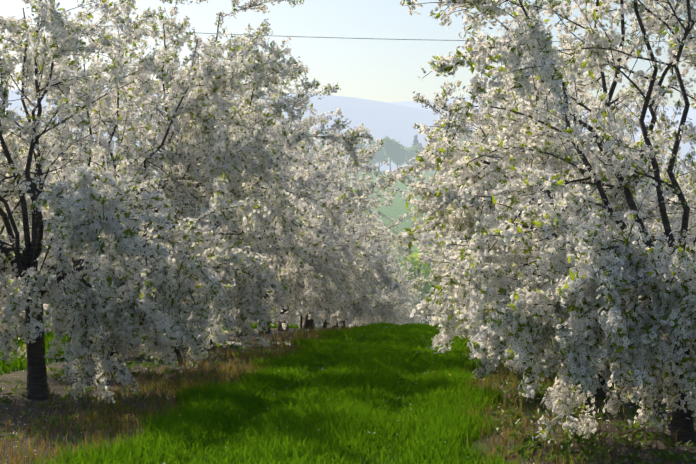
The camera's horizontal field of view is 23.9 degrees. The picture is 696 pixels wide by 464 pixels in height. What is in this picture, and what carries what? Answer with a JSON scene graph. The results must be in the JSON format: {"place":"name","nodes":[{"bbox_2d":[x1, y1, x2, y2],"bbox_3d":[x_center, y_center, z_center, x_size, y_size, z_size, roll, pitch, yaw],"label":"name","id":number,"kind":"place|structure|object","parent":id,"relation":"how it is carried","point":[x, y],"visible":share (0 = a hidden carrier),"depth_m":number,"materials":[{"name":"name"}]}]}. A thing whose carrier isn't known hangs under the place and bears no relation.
{"place":"outdoors","nodes":[
{"label":"outdoors","id":0,"kind":"place"},
{"bbox_2d":[0,321,682,463],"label":"lane grass","id":1,"kind":"structure","parent":0,"point":[363,382],"depth_m":14.12,"materials":[{"name":"green plant"}]},
{"bbox_2d":[0,171,695,463],"bbox_3d":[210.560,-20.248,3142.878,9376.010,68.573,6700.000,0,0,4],"label":"ground","id":2,"kind":"structure","parent":0,"point":[396,209],"depth_m":15.35,"materials":[{"name":"brown soil"}]},
{"bbox_2d":[4,111,78,227],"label":"cherry tree","id":3,"kind":"object","parent":2,"relation":"on","point":[17,148],"depth_m":33.10,"materials":[{"name":"white plant"}]},
{"bbox_2d":[2,107,128,329],"bbox_3d":[-7.157,-0.207,37.139,5.342,5.259,3.987,0,0,10],"label":"cherry tree","id":4,"kind":"object","parent":2,"relation":"on","point":[48,159],"visible":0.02,"depth_m":36.20,"materials":[{"name":"white plant"}]},
{"bbox_2d":[18,128,120,209],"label":"cherry tree","id":5,"kind":"object","parent":2,"relation":"on","point":[85,133],"visible":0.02,"depth_m":41.03,"materials":[{"name":"white plant"}]},
{"bbox_2d":[101,141,160,228],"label":"cherry tree","id":6,"kind":"object","parent":2,"relation":"on","point":[154,172],"depth_m":49.52,"materials":[{"name":"white plant"}]},
{"bbox_2d":[0,0,276,402],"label":"cherry tree","id":7,"kind":"object","parent":2,"relation":"on","point":[102,292],"visible":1,"depth_m":15.90,"materials":[{"name":"white plant"}]},
{"bbox_2d":[0,0,313,374],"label":"cherry tree","id":8,"kind":"object","parent":2,"relation":"on","point":[209,133],"visible":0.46,"depth_m":19.73,"materials":[{"name":"white plant"}]},
{"bbox_2d":[0,0,376,357],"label":"cherry tree","id":9,"kind":"object","parent":2,"relation":"on","point":[245,298],"visible":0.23,"depth_m":23.83,"materials":[{"name":"white plant"}]},
{"bbox_2d":[56,34,359,344],"bbox_3d":[-2.520,-0.583,27.961,5.162,5.365,3.777,0,0,7],"label":"cherry tree","id":10,"kind":"object","parent":2,"relation":"on","point":[305,235],"visible":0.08,"depth_m":28.04,"materials":[{"name":"white plant"}]},
{"bbox_2d":[114,308,302,374],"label":"tree stakes","id":11,"kind":"object","parent":2,"relation":"on","point":[301,319],"visible":0.02,"depth_m":43.11,"materials":[{"name":"brown wood"}]},
{"bbox_2d":[142,341,292,346],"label":"gravel track","id":12,"kind":"structure","parent":2,"relation":"on","point":[229,343],"depth_m":28.53,"materials":[{"name":"grey gravel"}]},
{"bbox_2d":[132,88,375,338],"bbox_3d":[-1.990,-0.326,31.925,4.916,5.109,3.597,0,0,18],"label":"cherry tree","id":13,"kind":"object","parent":2,"relation":"on","point":[325,272],"visible":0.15,"depth_m":31.63,"materials":[{"name":"white plant"}]},
{"bbox_2d":[157,110,370,333],"bbox_3d":[-1.927,-0.123,36.075,4.831,5.020,3.534,0,0,-1],"label":"cherry tree","id":14,"kind":"object","parent":2,"relation":"on","point":[335,295],"visible":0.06,"depth_m":35.96,"materials":[{"name":"white plant"}]},
{"bbox_2d":[249,311,288,323],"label":"cherry tree","id":15,"kind":"object","parent":2,"relation":"on","point":[270,317],"depth_m":76.17,"materials":[{"name":"white plant"}]},
{"bbox_2d":[273,310,299,324],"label":"cherry tree","id":16,"kind":"object","parent":2,"relation":"on","point":[297,321],"visible":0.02,"depth_m":84.13,"materials":[{"name":"white plant"}]},
{"bbox_2d":[301,133,314,156],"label":"farm tree","id":17,"kind":"object","parent":2,"relation":"on","point":[309,145],"visible":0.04,"depth_m":647.35,"materials":[{"name":"green plant"}]},
{"bbox_2d":[242,124,391,330],"bbox_3d":[-1.486,-0.030,39.861,4.976,5.172,3.641,0,0,-8],"label":"cherry tree","id":18,"kind":"object","parent":2,"relation":"on","point":[348,274],"visible":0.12,"depth_m":39.88,"materials":[{"name":"white plant"}]},
{"bbox_2d":[316,140,336,158],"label":"farm tree","id":19,"kind":"object","parent":2,"relation":"on","point":[320,145],"visible":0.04,"depth_m":648.81,"materials":[{"name":"green plant"}]},
{"bbox_2d":[270,161,396,326],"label":"cherry tree","id":20,"kind":"object","parent":2,"relation":"on","point":[347,302],"visible":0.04,"depth_m":47.45,"materials":[{"name":"white plant"}]},
{"bbox_2d":[289,181,390,327],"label":"cherry tree","id":21,"kind":"object","parent":2,"relation":"on","point":[361,307],"visible":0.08,"depth_m":50.87,"materials":[{"name":"white plant"}]},
{"bbox_2d":[268,134,413,328],"bbox_3d":[-0.975,0.012,43.607,5.562,5.476,4.152,0,0,4],"label":"cherry tree","id":22,"kind":"object","parent":2,"relation":"on","point":[369,234],"visible":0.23,"depth_m":43.40,"materials":[{"name":"white plant"}]},
{"bbox_2d":[0,327,694,463],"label":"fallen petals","id":23,"kind":"object","parent":2,"relation":"on","point":[233,383],"visible":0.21,"depth_m":16.96,"materials":[{"name":"white plant"}]},
{"bbox_2d":[0,339,695,463],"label":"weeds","id":24,"kind":"object","parent":2,"relation":"on","point":[579,439],"visible":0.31,"depth_m":13.92,"materials":[{"name":"brown plant"}]},
{"bbox_2d":[295,190,401,327],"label":"cherry tree","id":25,"kind":"object","parent":2,"relation":"on","point":[353,315],"visible":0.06,"depth_m":55.12,"materials":[{"name":"white plant"}]},
{"bbox_2d":[336,132,361,169],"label":"farm tree","id":26,"kind":"object","parent":2,"relation":"on","point":[357,145],"visible":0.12,"depth_m":684.87,"materials":[{"name":"green plant"}]},
{"bbox_2d":[354,139,367,170],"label":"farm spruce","id":27,"kind":"object","parent":2,"relation":"on","point":[363,145],"visible":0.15,"depth_m":720.10,"materials":[{"name":"plant"}]},
{"bbox_2d":[338,223,397,325],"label":"cherry tree","id":28,"kind":"object","parent":2,"relation":"on","point":[375,312],"depth_m":67.29,"materials":[{"name":"white plant"}]},
{"bbox_2d":[339,197,401,327],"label":"cherry tree","id":29,"kind":"object","parent":2,"relation":"on","point":[392,291],"visible":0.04,"depth_m":59.06,"materials":[{"name":"white plant"}]},
{"bbox_2d":[363,145,377,165],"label":"farm tree","id":30,"kind":"object","parent":2,"relation":"on","point":[372,162],"visible":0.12,"depth_m":704.29,"materials":[{"name":"green plant"}]},
{"bbox_2d":[331,199,414,326],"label":"cherry tree","id":31,"kind":"object","parent":2,"relation":"on","point":[386,311],"visible":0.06,"depth_m":62.94,"materials":[{"name":"white plant"}]},
{"bbox_2d":[345,244,410,326],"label":"cherry tree","id":32,"kind":"object","parent":2,"relation":"on","point":[403,306],"visible":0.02,"depth_m":74.88,"materials":[{"name":"white plant"}]},
{"bbox_2d":[367,139,389,170],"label":"farm tree","id":33,"kind":"object","parent":2,"relation":"on","point":[380,156],"visible":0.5,"depth_m":694.09,"materials":[{"name":"green plant"}]},
{"bbox_2d":[346,244,417,325],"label":"cherry tree","id":34,"kind":"object","parent":2,"relation":"on","point":[397,263],"visible":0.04,"depth_m":78.84,"materials":[{"name":"white plant"}]},
{"bbox_2d":[360,210,415,323],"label":"cherry tree","id":35,"kind":"object","parent":2,"relation":"on","point":[403,291],"visible":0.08,"depth_m":70.56,"materials":[{"name":"white plant"}]},
{"bbox_2d":[373,305,411,324],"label":"cherry tree","id":36,"kind":"object","parent":2,"relation":"on","point":[403,314],"visible":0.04,"depth_m":82.61,"materials":[{"name":"white plant"}]},
{"bbox_2d":[383,136,402,171],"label":"farm tree","id":37,"kind":"object","parent":2,"relation":"on","point":[391,147],"visible":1,"depth_m":649.45,"materials":[{"name":"green plant"}]},
{"bbox_2d":[389,145,408,166],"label":"farm tree","id":38,"kind":"object","parent":2,"relation":"on","point":[398,159],"visible":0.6,"depth_m":652.62,"materials":[{"name":"green plant"}]},
{"bbox_2d":[398,280,415,323],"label":"cherry tree","id":39,"kind":"object","parent":2,"relation":"on","point":[411,299],"depth_m":98.51,"materials":[{"name":"white plant"}]},
{"bbox_2d":[403,147,414,167],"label":"farm tree","id":40,"kind":"object","parent":2,"relation":"on","point":[410,154],"visible":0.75,"depth_m":685.23,"materials":[{"name":"green plant"}]},
{"bbox_2d":[394,259,424,324],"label":"cherry tree","id":41,"kind":"object","parent":2,"relation":"on","point":[408,274],"visible":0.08,"depth_m":90.69,"materials":[{"name":"white plant"}]},
{"bbox_2d":[399,285,422,323],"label":"cherry tree","id":42,"kind":"object","parent":2,"relation":"on","point":[417,294],"depth_m":94.27,"materials":[{"name":"white plant"}]},
{"bbox_2d":[389,245,438,313],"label":"birch tree","id":43,"kind":"object","parent":2,"relation":"on","point":[417,269],"visible":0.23,"depth_m":130.84,"materials":[{"name":"green plant"}]},
{"bbox_2d":[403,277,424,323],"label":"cherry tree","id":44,"kind":"object","parent":2,"relation":"on","point":[415,305],"depth_m":106.22,"materials":[{"name":"white plant"}]},
{"bbox_2d":[409,143,422,160],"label":"farm tree","id":45,"kind":"object","parent":2,"relation":"on","point":[418,146],"visible":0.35,"depth_m":691.61,"materials":[{"name":"green plant"}]},
{"bbox_2d":[411,134,422,166],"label":"tree","id":46,"kind":"object","parent":2,"relation":"on","point":[415,141],"visible":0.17,"depth_m":710.96,"materials":[{"name":"plant"}]},
{"bbox_2d":[412,307,429,323],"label":"cherry tree","id":47,"kind":"object","parent":2,"relation":"on","point":[428,318],"depth_m":112.79,"materials":[{"name":"white plant"}]},
{"bbox_2d":[416,303,440,324],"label":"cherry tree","id":48,"kind":"object","parent":2,"relation":"on","point":[426,318],"visible":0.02,"depth_m":122.52,"materials":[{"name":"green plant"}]},
{"bbox_2d":[412,217,452,287],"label":"birch tree","id":49,"kind":"object","parent":2,"relation":"on","point":[429,252],"depth_m":131.39,"materials":[{"name":"green plant"}]},
{"bbox_2d":[460,134,483,145],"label":"farm tree","id":50,"kind":"object","parent":2,"relation":"on","point":[462,137],"visible":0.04,"depth_m":650.61,"materials":[{"name":"green plant"}]},
{"bbox_2d":[429,147,602,270],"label":"cherry tree","id":51,"kind":"object","parent":2,"relation":"on","point":[539,189],"depth_m":30.88,"materials":[{"name":"white plant"}]},
{"bbox_2d":[370,0,695,399],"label":"cherry tree","id":52,"kind":"object","parent":2,"relation":"on","point":[462,217],"visible":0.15,"depth_m":16.39,"materials":[{"name":"white plant"}]},
{"bbox_2d":[407,93,662,274],"bbox_3d":[3.286,-0.152,27.861,4.543,4.473,3.391,0,0,3],"label":"cherry tree","id":53,"kind":"object","parent":2,"relation":"on","point":[634,105],"visible":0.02,"depth_m":27.64,"materials":[{"name":"white plant"}]},
{"bbox_2d":[415,74,677,355],"bbox_3d":[2.749,-0.189,24.294,3.363,4.486,3.421,0,0,43],"label":"cherry tree","id":54,"kind":"object","parent":2,"relation":"on","point":[472,128],"depth_m":24.13,"materials":[{"name":"white plant"}]},
{"bbox_2d":[400,0,695,446],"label":"cherry tree","id":55,"kind":"object","parent":2,"relation":"on","point":[650,311],"visible":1,"depth_m":12.05,"materials":[{"name":"white plant"}]},
{"bbox_2d":[413,31,695,373],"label":"cherry tree","id":56,"kind":"object","parent":2,"relation":"on","point":[662,124],"visible":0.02,"depth_m":19.85,"materials":[{"name":"white plant"}]},
{"bbox_2d":[652,148,695,228],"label":"cherry tree","id":57,"kind":"object","parent":2,"relation":"on","point":[684,181],"visible":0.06,"depth_m":39.09,"materials":[{"name":"white plant"}]},
{"bbox_2d":[662,168,693,252],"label":"cherry tree","id":58,"kind":"object","parent":2,"relation":"on","point":[685,191],"visible":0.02,"depth_m":46.98,"materials":[{"name":"white plant"}]},
{"bbox_2d":[671,155,690,214],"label":"cherry tree","id":59,"kind":"object","parent":2,"relation":"on","point":[685,176],"depth_m":50.37,"materials":[{"name":"white plant"}]},
{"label":"power pole","id":60,"kind":"object","parent":2,"relation":"on","visible":0},
{"bbox_2d":[30,24,667,41],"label":"power line wire","id":61,"kind":"object","parent":60,"relation":"attached to","point":[360,38],"visible":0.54,"depth_m":81.66,"materials":[{"name":"black metal"}]},
{"bbox_2d":[0,86,695,177],"bbox_3d":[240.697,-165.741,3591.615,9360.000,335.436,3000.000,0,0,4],"label":"hills","id":62,"kind":"structure","parent":0,"point":[379,120],"depth_m":2752.76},
{"bbox_2d":[0,0,695,105],"label":"sky","id":63,"kind":"structure","parent":0,"point":[381,68],"materials":[{"name":"white"}]},
{"bbox_2d":[390,96,695,130],"bbox_3d":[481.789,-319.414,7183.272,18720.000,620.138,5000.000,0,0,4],"label":"hills","id":64,"kind":"structure","parent":0,"point":[691,114],"depth_m":6074.41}
]}

